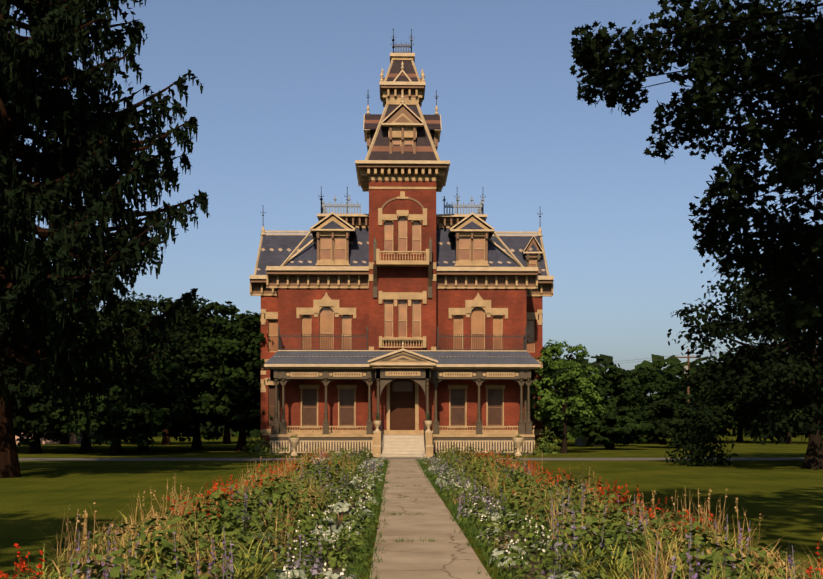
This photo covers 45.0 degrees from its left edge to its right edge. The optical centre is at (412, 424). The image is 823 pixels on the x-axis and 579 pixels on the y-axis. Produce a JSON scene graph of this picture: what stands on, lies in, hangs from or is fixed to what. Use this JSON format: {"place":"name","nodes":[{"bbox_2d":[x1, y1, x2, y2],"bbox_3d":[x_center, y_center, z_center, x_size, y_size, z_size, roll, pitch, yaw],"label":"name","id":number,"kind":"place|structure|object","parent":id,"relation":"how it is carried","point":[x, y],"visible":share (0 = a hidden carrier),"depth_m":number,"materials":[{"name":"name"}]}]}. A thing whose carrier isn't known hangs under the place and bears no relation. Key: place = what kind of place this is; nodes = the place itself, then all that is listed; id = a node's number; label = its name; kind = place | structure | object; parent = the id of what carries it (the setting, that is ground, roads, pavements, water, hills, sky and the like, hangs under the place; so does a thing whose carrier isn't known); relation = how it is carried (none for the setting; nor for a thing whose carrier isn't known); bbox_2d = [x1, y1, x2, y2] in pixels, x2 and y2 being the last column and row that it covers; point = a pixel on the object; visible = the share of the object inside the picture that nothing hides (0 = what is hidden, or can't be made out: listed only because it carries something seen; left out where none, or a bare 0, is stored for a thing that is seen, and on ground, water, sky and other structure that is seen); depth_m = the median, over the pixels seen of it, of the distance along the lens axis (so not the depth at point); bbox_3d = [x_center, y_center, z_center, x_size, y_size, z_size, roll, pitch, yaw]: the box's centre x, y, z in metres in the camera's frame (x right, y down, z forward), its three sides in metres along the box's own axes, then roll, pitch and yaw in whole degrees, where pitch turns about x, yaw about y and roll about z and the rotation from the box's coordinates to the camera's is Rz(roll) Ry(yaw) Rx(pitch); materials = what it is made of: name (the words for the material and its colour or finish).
{"place":"outdoors","nodes":[
{"label":"outdoors","id":0,"kind":"place"},
{"bbox_2d":[0,425,822,578],"bbox_3d":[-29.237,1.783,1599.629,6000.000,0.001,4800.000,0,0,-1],"label":"ground","id":1,"kind":"structure","parent":0,"point":[784,498],"depth_m":29.02,"materials":[{"name":"green plant"}]},
{"bbox_2d":[15,424,32,437],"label":"tree","id":2,"kind":"object","parent":1,"relation":"on","point":[26,431],"depth_m":69.57,"materials":[{"name":"green plant"}]},
{"bbox_2d":[15,431,104,443],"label":"pink house","id":3,"kind":"structure","parent":1,"relation":"on","point":[73,439],"depth_m":90.83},
{"bbox_2d":[11,320,118,453],"bbox_3d":[-23.585,-2.419,61.707,11.158,8.456,11.033,0,0,-1],"label":"tree","id":4,"kind":"object","parent":1,"relation":"on","point":[34,409],"visible":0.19,"depth_m":58.69,"materials":[{"name":"green plant"}]},
{"bbox_2d":[21,302,136,450],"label":"tree","id":5,"kind":"object","parent":1,"relation":"on","point":[85,443],"depth_m":68.09,"materials":[{"name":"green plant"}]},
{"bbox_2d":[0,0,209,477],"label":"spruce","id":6,"kind":"object","parent":1,"relation":"on","point":[37,288],"visible":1,"depth_m":32.60,"materials":[{"name":"green plant"}]},
{"bbox_2d":[35,327,190,454],"bbox_3d":[-17.166,-1.972,57.783,8.618,7.555,8.373,0,0,33],"label":"tree","id":7,"kind":"object","parent":1,"relation":"on","point":[140,421],"visible":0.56,"depth_m":56.20,"materials":[{"name":"green plant"}]},
{"bbox_2d":[82,293,222,451],"bbox_3d":[-17.404,-3.447,64.722,11.812,10.464,12.066,0,0,-1],"label":"tree","id":8,"kind":"object","parent":1,"relation":"on","point":[144,315],"visible":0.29,"depth_m":63.54,"materials":[{"name":"green plant"}]},
{"bbox_2d":[153,304,221,444],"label":"tree","id":9,"kind":"object","parent":1,"relation":"on","point":[165,439],"depth_m":87.24,"materials":[{"name":"brown plant"}]},
{"bbox_2d":[121,293,257,448],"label":"tree","id":10,"kind":"object","parent":1,"relation":"on","point":[217,308],"visible":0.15,"depth_m":69.57,"materials":[{"name":"green plant"}]},
{"bbox_2d":[0,443,386,578],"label":"flower bed","id":11,"kind":"object","parent":1,"relation":"on","point":[307,517],"visible":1,"depth_m":13.10,"materials":[{"name":"green plant"}]},
{"bbox_2d":[171,310,272,450],"bbox_3d":[-11.537,-2.932,66.844,9.945,9.473,9.888,0,0,-1],"label":"tree","id":12,"kind":"object","parent":1,"relation":"on","point":[242,417],"visible":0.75,"depth_m":64.11,"materials":[{"name":"green plant"}]},
{"bbox_2d":[188,343,258,443],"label":"tree","id":13,"kind":"object","parent":1,"relation":"on","point":[226,438],"depth_m":91.33,"materials":[{"name":"brown plant"}]},
{"bbox_2d":[242,411,560,455],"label":"shrubs","id":14,"kind":"object","parent":1,"relation":"on","point":[537,451],"visible":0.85,"depth_m":57.95,"materials":[{"name":"green plant"}]},
{"bbox_2d":[250,29,553,456],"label":"house","id":15,"kind":"structure","parent":1,"relation":"on","point":[401,307],"depth_m":59.65,"materials":[{"name":"brick"}]},
{"bbox_2d":[288,434,523,455],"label":"garden urns","id":16,"kind":"object","parent":1,"relation":"on","point":[294,440],"visible":1,"depth_m":56.53,"materials":[{"name":"beige stone"}]},
{"bbox_2d":[152,347,822,436],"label":"treeline","id":17,"kind":"object","parent":1,"relation":"on","point":[602,358],"visible":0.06,"depth_m":144.75,"materials":[{"name":"green plant"}]},
{"bbox_2d":[530,339,606,452],"bbox_3d":[9.254,-1.754,61.731,5.625,7.100,5.058,0,0,-1],"label":"tree by house","id":18,"kind":"object","parent":1,"relation":"on","point":[548,409],"visible":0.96,"depth_m":61.16,"materials":[{"name":"green plant"}]},
{"bbox_2d":[543,348,607,444],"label":"tree","id":19,"kind":"object","parent":1,"relation":"on","point":[555,372],"visible":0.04,"depth_m":87.89,"materials":[{"name":"green plant"}]},
{"bbox_2d":[575,437,603,445],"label":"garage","id":20,"kind":"structure","parent":1,"relation":"on","point":[581,441],"depth_m":82.68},
{"bbox_2d":[543,362,646,446],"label":"tree","id":21,"kind":"object","parent":1,"relation":"on","point":[625,389],"visible":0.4,"depth_m":78.46,"materials":[{"name":"green plant"}]},
{"bbox_2d":[571,404,654,449],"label":"tree","id":22,"kind":"object","parent":1,"relation":"on","point":[610,427],"visible":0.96,"depth_m":68.72,"materials":[{"name":"green plant"}]},
{"bbox_2d":[418,445,822,578],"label":"flower bed","id":23,"kind":"object","parent":1,"relation":"on","point":[527,523],"visible":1,"depth_m":13.49,"materials":[{"name":"green plant"}]},
{"bbox_2d":[601,396,646,435],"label":"tree","id":24,"kind":"object","parent":1,"relation":"on","point":[645,401],"depth_m":108.84,"materials":[{"name":"green plant"}]},
{"bbox_2d":[577,349,700,402],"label":"utility pole","id":25,"kind":"object","parent":1,"relation":"on","point":[687,368],"visible":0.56,"depth_m":88.32,"materials":[{"name":"brown wood"}]},
{"bbox_2d":[601,358,712,443],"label":"tree","id":26,"kind":"object","parent":1,"relation":"on","point":[669,387],"visible":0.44,"depth_m":90.00,"materials":[{"name":"green plant"}]},
{"bbox_2d":[638,391,721,447],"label":"tree","id":27,"kind":"object","parent":1,"relation":"on","point":[662,414],"visible":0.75,"depth_m":73.86,"materials":[{"name":"green plant"}]},
{"bbox_2d":[646,377,739,433],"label":"tree","id":28,"kind":"object","parent":1,"relation":"on","point":[717,406],"visible":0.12,"depth_m":93.02,"materials":[{"name":"green plant"}]},
{"bbox_2d":[569,0,822,360],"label":"tree","id":29,"kind":"object","parent":1,"relation":"on","point":[795,169],"visible":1,"depth_m":14.10,"materials":[{"name":"green plant"}]},
{"bbox_2d":[662,414,737,466],"bbox_3d":[12.420,0.686,43.010,3.373,2.256,2.950,0,0,-1],"label":"shrub","id":30,"kind":"object","parent":1,"relation":"on","point":[693,455],"visible":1,"depth_m":42.56,"materials":[{"name":"green plant"}]},
{"bbox_2d":[667,243,822,468],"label":"dark tree","id":31,"kind":"object","parent":1,"relation":"on","point":[798,374],"visible":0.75,"depth_m":39.31,"materials":[{"name":"green plant"}]},
{"bbox_2d":[710,373,807,441],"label":"tree","id":32,"kind":"object","parent":1,"relation":"on","point":[739,436],"visible":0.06,"depth_m":100.22,"materials":[{"name":"green plant"}]},
{"bbox_2d":[722,343,822,443],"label":"tree","id":33,"kind":"object","parent":1,"relation":"on","point":[788,440],"visible":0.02,"depth_m":92.36,"materials":[{"name":"green plant"}]},
{"bbox_2d":[729,269,822,440],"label":"dark tree","id":34,"kind":"object","parent":1,"relation":"on","point":[820,339],"visible":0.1,"depth_m":47.42,"materials":[{"name":"green plant"}]},
{"bbox_2d":[18,457,804,460],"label":"driveway","id":35,"kind":"structure","parent":0,"point":[155,459],"depth_m":50.48,"materials":[{"name":"grey asphalt"}]},
{"bbox_2d":[9,0,822,422],"label":"sky","id":36,"kind":"structure","parent":0,"point":[280,109],"materials":[{"name":"blue"}]},
{"bbox_2d":[369,459,490,578],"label":"garden path","id":37,"kind":"structure","parent":0,"point":[451,555],"depth_m":15.62,"materials":[{"name":"beige stone"}]},
{"bbox_2d":[348,458,506,578],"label":"grass","id":38,"kind":"structure","parent":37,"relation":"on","point":[381,500],"depth_m":17.52,"materials":[{"name":"green plant"}]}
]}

